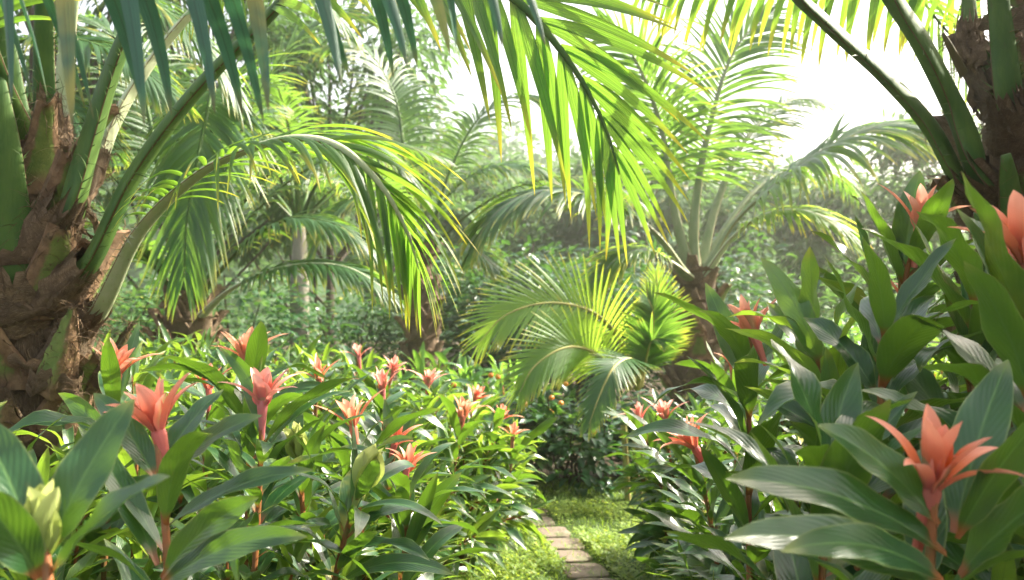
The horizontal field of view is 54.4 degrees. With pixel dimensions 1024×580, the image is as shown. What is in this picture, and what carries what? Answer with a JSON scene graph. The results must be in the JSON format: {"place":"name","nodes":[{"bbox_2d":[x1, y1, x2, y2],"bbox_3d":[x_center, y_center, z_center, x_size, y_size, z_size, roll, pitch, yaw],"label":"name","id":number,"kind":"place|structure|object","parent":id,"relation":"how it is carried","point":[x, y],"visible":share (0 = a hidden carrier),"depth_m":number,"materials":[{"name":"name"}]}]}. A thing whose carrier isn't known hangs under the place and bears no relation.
{"place":"outdoors","nodes":[
{"label":"outdoors","id":0,"kind":"place"},
{"bbox_2d":[14,0,988,242],"label":"sky","id":1,"kind":"structure","parent":0,"point":[851,85],"materials":[{"name":"white"}]},
{"bbox_2d":[86,153,942,340],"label":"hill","id":2,"kind":"structure","parent":0,"point":[132,273],"depth_m":49.02,"materials":[{"name":"green plant"}]},
{"bbox_2d":[465,475,665,579],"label":"lawn","id":3,"kind":"structure","parent":0,"point":[565,525],"depth_m":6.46,"materials":[{"name":"green plant"}]},
{"bbox_2d":[274,352,377,494],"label":"flowering plant","id":4,"kind":"object","parent":3,"relation":"on","point":[313,409],"visible":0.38,"depth_m":3.61,"materials":[{"name":"green plant"}]},
{"bbox_2d":[301,369,401,432],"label":"leafy shrub","id":5,"kind":"object","parent":3,"relation":"on","point":[327,404],"visible":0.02,"depth_m":4.54,"materials":[{"name":"green plant"}]},
{"bbox_2d":[323,341,399,393],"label":"flowering plant","id":6,"kind":"object","parent":3,"relation":"on","point":[354,357],"visible":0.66,"depth_m":5.30,"materials":[{"name":"green plant"}]},
{"bbox_2d":[320,364,447,493],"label":"flowering plant","id":7,"kind":"object","parent":3,"relation":"on","point":[368,386],"visible":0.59,"depth_m":3.90,"materials":[{"name":"green plant"}]},
{"bbox_2d":[347,354,432,411],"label":"flowering plant","id":8,"kind":"object","parent":3,"relation":"on","point":[394,366],"visible":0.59,"depth_m":4.90,"materials":[{"name":"green plant"}]},
{"bbox_2d":[323,453,476,579],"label":"leafy shrub","id":9,"kind":"object","parent":3,"relation":"on","point":[461,533],"visible":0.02,"depth_m":4.06,"materials":[{"name":"green plant"}]},
{"bbox_2d":[341,413,508,579],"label":"mounded shrub","id":10,"kind":"object","parent":3,"relation":"on","point":[480,525],"visible":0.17,"depth_m":4.08,"materials":[{"name":"green plant"}]},
{"bbox_2d":[393,368,473,440],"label":"flowering plant","id":11,"kind":"object","parent":3,"relation":"on","point":[431,382],"visible":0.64,"depth_m":4.88,"materials":[{"name":"green plant"}]},
{"bbox_2d":[422,392,517,572],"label":"flowering plant","id":12,"kind":"object","parent":3,"relation":"on","point":[458,410],"visible":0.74,"depth_m":4.28,"materials":[{"name":"green plant"}]},
{"bbox_2d":[391,379,555,579],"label":"mounded shrub","id":13,"kind":"object","parent":3,"relation":"on","point":[437,402],"visible":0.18,"depth_m":4.76,"materials":[{"name":"green plant"}]},
{"bbox_2d":[438,384,508,463],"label":"flowering plant","id":14,"kind":"object","parent":3,"relation":"on","point":[477,393],"visible":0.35,"depth_m":5.18,"materials":[{"name":"green plant"}]},
{"bbox_2d":[415,382,547,561],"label":"mounded shrub","id":15,"kind":"object","parent":3,"relation":"on","point":[531,488],"visible":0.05,"depth_m":5.35,"materials":[{"name":"green plant"}]},
{"bbox_2d":[445,403,545,578],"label":"flowering plant","id":16,"kind":"object","parent":3,"relation":"on","point":[500,414],"visible":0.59,"depth_m":4.87,"materials":[{"name":"green plant"}]},
{"bbox_2d":[446,417,557,579],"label":"flowering plant","id":17,"kind":"object","parent":3,"relation":"on","point":[518,475],"visible":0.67,"depth_m":4.73,"materials":[{"name":"green plant"}]},
{"bbox_2d":[537,526,570,537],"bbox_3d":[0.250,1.520,6.193,0.215,0.039,0.269,-1,0,-8],"label":"stepping stone","id":18,"kind":"object","parent":3,"relation":"on","point":[563,531],"visible":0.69,"depth_m":6.16,"materials":[{"name":"beige stone"}]},
{"bbox_2d":[542,538,584,549],"bbox_3d":[0.296,1.514,5.891,0.247,0.039,0.271,0,-1,-3],"label":"stepping stone","id":19,"kind":"object","parent":3,"relation":"on","point":[569,543],"visible":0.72,"depth_m":5.87,"materials":[{"name":"beige stone"}]},
{"bbox_2d":[555,550,592,563],"bbox_3d":[0.342,1.509,5.600,0.196,0.039,0.260,1,-2,-10],"label":"stepping stone","id":20,"kind":"object","parent":3,"relation":"on","point":[583,557],"visible":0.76,"depth_m":5.56,"materials":[{"name":"beige stone"}]},
{"bbox_2d":[493,381,657,498],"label":"fruit bush","id":21,"kind":"object","parent":3,"relation":"on","point":[590,455],"visible":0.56,"depth_m":7.66,"materials":[{"name":"green plant"}]},
{"bbox_2d":[455,250,696,500],"bbox_3d":[0.577,0.626,6.747,1.721,1.810,0.916,1,-1,-26],"label":"feather palm","id":22,"kind":"object","parent":3,"relation":"on","point":[653,335],"visible":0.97,"depth_m":6.81,"materials":[{"name":"green plant"}]},
{"bbox_2d":[562,563,609,578],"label":"stepping stone","id":23,"kind":"object","parent":3,"relation":"on","point":[587,572],"visible":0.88,"depth_m":5.25,"materials":[{"name":"beige stone"}]},
{"bbox_2d":[601,393,680,524],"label":"flowering plant","id":24,"kind":"object","parent":3,"relation":"on","point":[634,423],"visible":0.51,"depth_m":4.69,"materials":[{"name":"green plant"}]},
{"bbox_2d":[618,387,712,530],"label":"flowering plant","id":25,"kind":"object","parent":3,"relation":"on","point":[661,408],"visible":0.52,"depth_m":4.40,"materials":[{"name":"green plant"}]},
{"bbox_2d":[606,393,728,577],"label":"mounded shrub","id":26,"kind":"object","parent":3,"relation":"on","point":[631,471],"visible":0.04,"depth_m":4.99,"materials":[{"name":"green plant"}]},
{"bbox_2d":[644,483,718,579],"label":"leafy shrub","id":27,"kind":"object","parent":3,"relation":"on","point":[693,499],"visible":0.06,"depth_m":3.76,"materials":[{"name":"green plant"}]},
{"bbox_2d":[618,392,799,579],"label":"mounded shrub","id":28,"kind":"object","parent":3,"relation":"on","point":[654,533],"visible":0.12,"depth_m":4.29,"materials":[{"name":"green plant"}]},
{"bbox_2d":[632,438,803,579],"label":"mounded shrub","id":29,"kind":"object","parent":3,"relation":"on","point":[652,563],"visible":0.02,"depth_m":3.76,"materials":[{"name":"green plant"}]},
{"bbox_2d":[675,341,796,467],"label":"flowering plant","id":30,"kind":"object","parent":3,"relation":"on","point":[716,368],"visible":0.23,"depth_m":3.94,"materials":[{"name":"green plant"}]},
{"bbox_2d":[722,397,805,454],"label":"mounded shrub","id":31,"kind":"object","parent":3,"relation":"on","point":[788,427],"visible":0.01,"depth_m":4.47,"materials":[{"name":"green plant"}]},
{"bbox_2d":[224,340,937,476],"bbox_3d":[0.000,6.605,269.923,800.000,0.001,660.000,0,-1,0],"label":"ground","id":32,"kind":"structure","parent":0,"point":[546,472],"depth_m":16.34,"materials":[{"name":"soil"}]},
{"bbox_2d":[0,401,117,573],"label":"leafy shrub","id":33,"kind":"object","parent":32,"relation":"on","point":[68,435],"visible":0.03,"depth_m":3.09,"materials":[{"name":"green plant"}]},
{"bbox_2d":[0,433,129,579],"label":"leafy shrub","id":34,"kind":"object","parent":32,"relation":"on","point":[44,468],"visible":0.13,"depth_m":2.15,"materials":[{"name":"green plant"}]},
{"bbox_2d":[0,399,169,579],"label":"flowering plant","id":35,"kind":"object","parent":32,"relation":"on","point":[39,521],"visible":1,"depth_m":1.09,"materials":[{"name":"green plant"}]},
{"bbox_2d":[9,321,175,579],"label":"flowering plant","id":36,"kind":"object","parent":32,"relation":"on","point":[114,373],"visible":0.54,"depth_m":2.47,"materials":[{"name":"green plant"}]},
{"bbox_2d":[19,0,202,249],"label":"broadleaf tree","id":37,"kind":"object","parent":32,"relation":"on","point":[184,74],"visible":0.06,"depth_m":14.31,"materials":[{"name":"green plant"}]},
{"bbox_2d":[0,533,251,579],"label":"leafy shrub","id":38,"kind":"object","parent":32,"relation":"on","point":[87,559],"visible":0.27,"depth_m":2.19,"materials":[{"name":"green plant"}]},
{"bbox_2d":[26,417,233,579],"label":"leafy shrub","id":39,"kind":"object","parent":32,"relation":"on","point":[128,544],"visible":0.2,"depth_m":2.51,"materials":[{"name":"green plant"}]},
{"bbox_2d":[125,340,199,390],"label":"leafy shrub","id":40,"kind":"object","parent":32,"relation":"on","point":[162,348],"visible":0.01,"depth_m":4.80,"materials":[{"name":"green plant"}]},
{"bbox_2d":[126,355,201,435],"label":"leafy shrub","id":41,"kind":"object","parent":32,"relation":"on","point":[147,382],"visible":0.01,"depth_m":4.03,"materials":[{"name":"green plant"}]},
{"bbox_2d":[97,247,253,360],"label":"leafy bush","id":42,"kind":"object","parent":32,"relation":"on","point":[125,306],"visible":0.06,"depth_m":10.93,"materials":[{"name":"green plant"}]},
{"bbox_2d":[139,321,230,362],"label":"leafy shrub","id":43,"kind":"object","parent":32,"relation":"on","point":[167,336],"visible":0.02,"depth_m":5.94,"materials":[{"name":"green plant"}]},
{"bbox_2d":[62,371,315,579],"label":"flowering plant","id":44,"kind":"object","parent":32,"relation":"on","point":[204,538],"visible":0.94,"depth_m":1.50,"materials":[{"name":"green plant"}]},
{"bbox_2d":[121,340,258,527],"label":"leafy shrub","id":45,"kind":"object","parent":32,"relation":"on","point":[135,375],"visible":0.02,"depth_m":3.64,"materials":[{"name":"green plant"}]},
{"bbox_2d":[14,0,366,173],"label":"palm tree","id":46,"kind":"object","parent":32,"relation":"on","point":[154,85],"visible":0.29,"depth_m":5.89,"materials":[{"name":"green plant"}]},
{"bbox_2d":[163,328,226,367],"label":"leafy shrub","id":47,"kind":"object","parent":32,"relation":"on","point":[199,347],"visible":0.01,"depth_m":5.59,"materials":[{"name":"green plant"}]},
{"bbox_2d":[14,0,378,303],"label":"broadleaf tree","id":48,"kind":"object","parent":32,"relation":"on","point":[305,103],"visible":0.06,"depth_m":17.00,"materials":[{"name":"green plant"}]},
{"bbox_2d":[138,411,268,556],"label":"leafy shrub","id":49,"kind":"object","parent":32,"relation":"on","point":[181,503],"visible":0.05,"depth_m":3.29,"materials":[{"name":"green plant"}]},
{"bbox_2d":[149,363,287,530],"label":"flowering plant","id":50,"kind":"object","parent":32,"relation":"on","point":[206,457],"visible":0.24,"depth_m":3.08,"materials":[{"name":"green plant"}]},
{"bbox_2d":[133,321,335,579],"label":"flowering plant","id":51,"kind":"object","parent":32,"relation":"on","point":[251,346],"visible":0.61,"depth_m":2.50,"materials":[{"name":"green plant"}]},
{"bbox_2d":[21,3,456,352],"bbox_3d":[-2.442,-0.396,7.926,4.056,3.989,3.353,-1,-1,29],"label":"palm tree","id":52,"kind":"object","parent":32,"relation":"on","point":[187,285],"visible":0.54,"depth_m":6.91,"materials":[{"name":"green plant"}]},
{"bbox_2d":[106,271,376,379],"bbox_3d":[-3.728,0.651,12.858,3.797,2.036,3.612,0,-1,0],"label":"leafy bush","id":53,"kind":"object","parent":32,"relation":"on","point":[289,319],"visible":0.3,"depth_m":13.09,"materials":[{"name":"green plant"}]},
{"bbox_2d":[191,331,293,397],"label":"leafy shrub","id":54,"kind":"object","parent":32,"relation":"on","point":[222,359],"visible":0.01,"depth_m":5.40,"materials":[{"name":"green plant"}]},
{"bbox_2d":[160,348,388,579],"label":"flowering plant","id":55,"kind":"object","parent":32,"relation":"on","point":[258,388],"visible":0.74,"depth_m":2.30,"materials":[{"name":"green plant"}]},
{"bbox_2d":[169,505,400,579],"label":"leafy shrub","id":56,"kind":"object","parent":32,"relation":"on","point":[297,550],"visible":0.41,"depth_m":2.33,"materials":[{"name":"green plant"}]},
{"bbox_2d":[136,79,455,371],"bbox_3d":[-2.948,-0.477,14.082,4.455,4.297,4.399,0,-1,0],"label":"palm tree","id":57,"kind":"object","parent":32,"relation":"on","point":[298,251],"visible":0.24,"depth_m":13.82,"materials":[{"name":"green plant"}]},
{"bbox_2d":[223,380,385,579],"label":"flowering plant","id":58,"kind":"object","parent":32,"relation":"on","point":[293,448],"visible":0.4,"depth_m":2.59,"materials":[{"name":"green plant"}]},
{"bbox_2d":[267,335,342,382],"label":"leafy shrub","id":59,"kind":"object","parent":32,"relation":"on","point":[310,349],"visible":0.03,"depth_m":6.09,"materials":[{"name":"green plant"}]},
{"bbox_2d":[218,492,391,578],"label":"leafy shrub","id":60,"kind":"object","parent":32,"relation":"on","point":[369,527],"visible":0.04,"depth_m":2.97,"materials":[{"name":"green plant"}]},
{"bbox_2d":[150,0,475,364],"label":"broadleaf tree","id":61,"kind":"object","parent":32,"relation":"on","point":[429,54],"visible":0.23,"depth_m":18.28,"materials":[{"name":"green plant"}]},
{"bbox_2d":[292,341,397,382],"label":"leafy shrub","id":62,"kind":"object","parent":32,"relation":"on","point":[368,362],"visible":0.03,"depth_m":6.07,"materials":[{"name":"green plant"}]},
{"bbox_2d":[232,277,462,379],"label":"leafy bush","id":63,"kind":"object","parent":32,"relation":"on","point":[370,331],"visible":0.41,"depth_m":15.11,"materials":[{"name":"green plant"}]},
{"bbox_2d":[257,416,453,579],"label":"flowering plant","id":64,"kind":"object","parent":32,"relation":"on","point":[367,472],"visible":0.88,"depth_m":2.27,"materials":[{"name":"green plant"}]},
{"bbox_2d":[0,0,711,560],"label":"palm tree","id":65,"kind":"object","parent":32,"relation":"on","point":[56,308],"visible":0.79,"depth_m":2.81,"materials":[{"name":"green plant"}]},
{"bbox_2d":[282,389,441,577],"bbox_3d":[-0.453,0.872,2.898,0.500,1.174,0.497,0,-1,0],"label":"flowering plant","id":66,"kind":"object","parent":32,"relation":"on","point":[333,439],"visible":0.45,"depth_m":2.87,"materials":[{"name":"green plant"}]},
{"bbox_2d":[335,348,433,403],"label":"broad leaved plant","id":67,"kind":"object","parent":32,"relation":"on","point":[409,373],"visible":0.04,"depth_m":9.70,"materials":[{"name":"green plant"}]},
{"bbox_2d":[312,527,468,579],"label":"leafy shrub","id":68,"kind":"object","parent":32,"relation":"on","point":[387,533],"visible":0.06,"depth_m":2.88,"materials":[{"name":"green plant"}]},
{"bbox_2d":[312,398,474,579],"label":"flowering plant","id":69,"kind":"object","parent":32,"relation":"on","point":[408,427],"visible":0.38,"depth_m":3.22,"materials":[{"name":"green plant"}]},
{"bbox_2d":[311,442,503,579],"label":"flowering plant","id":70,"kind":"object","parent":32,"relation":"on","point":[414,526],"visible":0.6,"depth_m":2.68,"materials":[{"name":"green plant"}]},
{"bbox_2d":[334,186,523,342],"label":"broadleaf tree","id":71,"kind":"object","parent":32,"relation":"on","point":[460,211],"visible":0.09,"depth_m":23.25,"materials":[{"name":"green plant"}]},
{"bbox_2d":[231,37,651,399],"bbox_3d":[-0.936,-0.663,10.493,4.114,4.530,2.920,1,-1,-35],"label":"palm tree","id":72,"kind":"object","parent":32,"relation":"on","point":[428,336],"visible":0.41,"depth_m":10.56,"materials":[{"name":"green plant"}]},
{"bbox_2d":[399,341,506,394],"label":"broad leaved plant","id":73,"kind":"object","parent":32,"relation":"on","point":[420,357],"visible":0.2,"depth_m":9.35,"materials":[{"name":"green plant"}]},
{"bbox_2d":[429,346,521,427],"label":"broad leaved plant","id":74,"kind":"object","parent":32,"relation":"on","point":[443,359],"visible":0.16,"depth_m":9.14,"materials":[{"name":"green plant"}]},
{"bbox_2d":[381,221,619,396],"bbox_3d":[-0.111,0.356,14.942,3.640,2.719,3.836,0,-1,0],"label":"leafy bush","id":75,"kind":"object","parent":32,"relation":"on","point":[467,279],"visible":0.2,"depth_m":14.33,"materials":[{"name":"green plant"}]},
{"bbox_2d":[402,369,599,482],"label":"mounded shrub","id":76,"kind":"object","parent":32,"relation":"on","point":[547,463],"visible":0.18,"depth_m":8.06,"materials":[{"name":"green plant"}]},
{"bbox_2d":[86,103,968,339],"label":"distant wood","id":77,"kind":"object","parent":32,"relation":"on","point":[234,270],"visible":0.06,"depth_m":56.25,"materials":[{"name":"green plant"}]},
{"bbox_2d":[449,146,649,294],"bbox_3d":[1.054,-1.263,30.382,6.664,6.505,7.864,0,-1,0],"label":"broadleaf tree","id":78,"kind":"object","parent":32,"relation":"on","point":[555,233],"visible":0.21,"depth_m":28.16,"materials":[{"name":"green plant"}]},
{"bbox_2d":[440,245,679,408],"bbox_3d":[0.800,0.560,13.588,3.700,2.239,3.658,0,-1,0],"label":"leafy bush","id":79,"kind":"object","parent":32,"relation":"on","point":[577,386],"visible":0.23,"depth_m":12.95,"materials":[{"name":"green plant"}]},
{"bbox_2d":[548,144,786,300],"bbox_3d":[4.265,-1.147,28.315,6.637,6.187,6.110,0,-1,0],"label":"broadleaf tree","id":80,"kind":"object","parent":32,"relation":"on","point":[706,202],"visible":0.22,"depth_m":27.04,"materials":[{"name":"green plant"}]},
{"bbox_2d":[546,224,800,394],"bbox_3d":[2.428,0.339,15.126,4.089,2.755,4.338,-1,-1,31],"label":"leafy bush","id":81,"kind":"object","parent":32,"relation":"on","point":[730,299],"visible":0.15,"depth_m":14.74,"materials":[{"name":"green plant"}]},
{"bbox_2d":[594,392,755,462],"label":"leafy bush","id":82,"kind":"object","parent":32,"relation":"on","point":[666,399],"visible":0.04,"depth_m":8.46,"materials":[{"name":"green plant"}]},
{"bbox_2d":[644,518,745,579],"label":"leafy shrub","id":83,"kind":"object","parent":32,"relation":"on","point":[695,564],"visible":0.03,"depth_m":3.30,"materials":[{"name":"green plant"}]},
{"bbox_2d":[631,412,763,579],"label":"flowering plant","id":84,"kind":"object","parent":32,"relation":"on","point":[693,513],"visible":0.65,"depth_m":3.09,"materials":[{"name":"green plant"}]},
{"bbox_2d":[458,0,937,445],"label":"palm tree","id":85,"kind":"object","parent":32,"relation":"on","point":[695,267],"visible":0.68,"depth_m":8.81,"materials":[{"name":"green plant"}]},
{"bbox_2d":[624,269,826,579],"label":"flowering plant","id":86,"kind":"object","parent":32,"relation":"on","point":[742,501],"visible":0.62,"depth_m":2.33,"materials":[{"name":"green plant"}]},
{"bbox_2d":[678,502,773,579],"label":"leafy shrub","id":87,"kind":"object","parent":32,"relation":"on","point":[738,565],"visible":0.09,"depth_m":2.63,"materials":[{"name":"green plant"}]},
{"bbox_2d":[681,465,789,573],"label":"leafy shrub","id":88,"kind":"object","parent":32,"relation":"on","point":[767,508],"visible":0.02,"depth_m":3.17,"materials":[{"name":"green plant"}]},
{"bbox_2d":[698,549,776,579],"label":"leafy shrub","id":89,"kind":"object","parent":32,"relation":"on","point":[762,564],"visible":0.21,"depth_m":2.44,"materials":[{"name":"green plant"}]},
{"bbox_2d":[699,142,881,316],"bbox_3d":[8.909,-1.308,32.225,6.422,6.672,7.353,0,-1,0],"label":"broadleaf tree","id":90,"kind":"object","parent":32,"relation":"on","point":[777,234],"visible":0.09,"depth_m":30.87,"materials":[{"name":"green plant"}]},
{"bbox_2d":[727,440,902,534],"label":"leafy shrub","id":91,"kind":"object","parent":32,"relation":"on","point":[799,504],"visible":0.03,"depth_m":2.98,"materials":[{"name":"green plant"}]},
{"bbox_2d":[725,246,921,579],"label":"leafy plant","id":92,"kind":"object","parent":32,"relation":"on","point":[813,354],"visible":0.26,"depth_m":1.99,"materials":[{"name":"green plant"}]},
{"bbox_2d":[630,0,1023,390],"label":"palm tree","id":93,"kind":"object","parent":32,"relation":"on","point":[990,165],"visible":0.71,"depth_m":3.07,"materials":[{"name":"green plant"}]},
{"bbox_2d":[728,312,938,409],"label":"leafy bush","id":94,"kind":"object","parent":32,"relation":"on","point":[853,335],"visible":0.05,"depth_m":8.94,"materials":[{"name":"green plant"}]},
{"bbox_2d":[662,339,1023,579],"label":"leafy plant","id":95,"kind":"object","parent":32,"relation":"on","point":[844,403],"visible":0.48,"depth_m":1.49,"materials":[{"name":"green plant"}]},
{"bbox_2d":[726,234,982,575],"bbox_3d":[0.682,0.670,1.798,0.584,1.532,0.493,1,-1,-33],"label":"leafy plant","id":96,"kind":"object","parent":32,"relation":"on","point":[897,336],"visible":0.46,"depth_m":1.78,"materials":[{"name":"green plant"}]},
{"bbox_2d":[752,152,967,317],"bbox_3d":[9.741,-0.811,26.010,5.398,5.441,6.218,1,-1,-43],"label":"palm tree","id":97,"kind":"object","parent":32,"relation":"on","point":[831,202],"visible":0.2,"depth_m":25.78,"materials":[{"name":"green plant"}]},
{"bbox_2d":[753,241,974,368],"bbox_3d":[4.748,0.488,11.921,3.678,2.320,3.550,0,-1,0],"label":"leafy bush","id":98,"kind":"object","parent":32,"relation":"on","point":[847,314],"visible":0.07,"depth_m":12.30,"materials":[{"name":"green plant"}]},
{"bbox_2d":[724,360,1023,579],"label":"flowering plant","id":99,"kind":"object","parent":32,"relation":"on","point":[970,463],"visible":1,"depth_m":1.17,"materials":[{"name":"green plant"}]},
{"bbox_2d":[811,170,974,454],"bbox_3d":[0.882,0.578,2.348,0.492,1.737,0.524,0,-1,-17],"label":"flowering plant","id":100,"kind":"object","parent":32,"relation":"on","point":[914,197],"visible":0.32,"depth_m":2.30,"materials":[{"name":"green plant"}]},
{"bbox_2d":[833,108,983,304],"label":"palm tree","id":101,"kind":"object","parent":32,"relation":"on","point":[897,156],"visible":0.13,"depth_m":22.11,"materials":[{"name":"green plant"}]},
{"bbox_2d":[860,211,996,579],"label":"leafy plant","id":102,"kind":"object","parent":32,"relation":"on","point":[924,383],"visible":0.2,"depth_m":1.89,"materials":[{"name":"green plant"}]},
{"bbox_2d":[850,476,1023,579],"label":"leafy shrub","id":103,"kind":"object","parent":32,"relation":"on","point":[1007,570],"visible":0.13,"depth_m":1.50,"materials":[{"name":"green plant"}]},
{"bbox_2d":[862,170,1023,579],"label":"flowering plant","id":104,"kind":"object","parent":32,"relation":"on","point":[998,240],"visible":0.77,"depth_m":1.43,"materials":[{"name":"green plant"}]},
{"bbox_2d":[891,281,966,452],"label":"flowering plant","id":105,"kind":"object","parent":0,"point":[941,354],"visible":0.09,"depth_m":2.75,"materials":[{"name":"green plant"}]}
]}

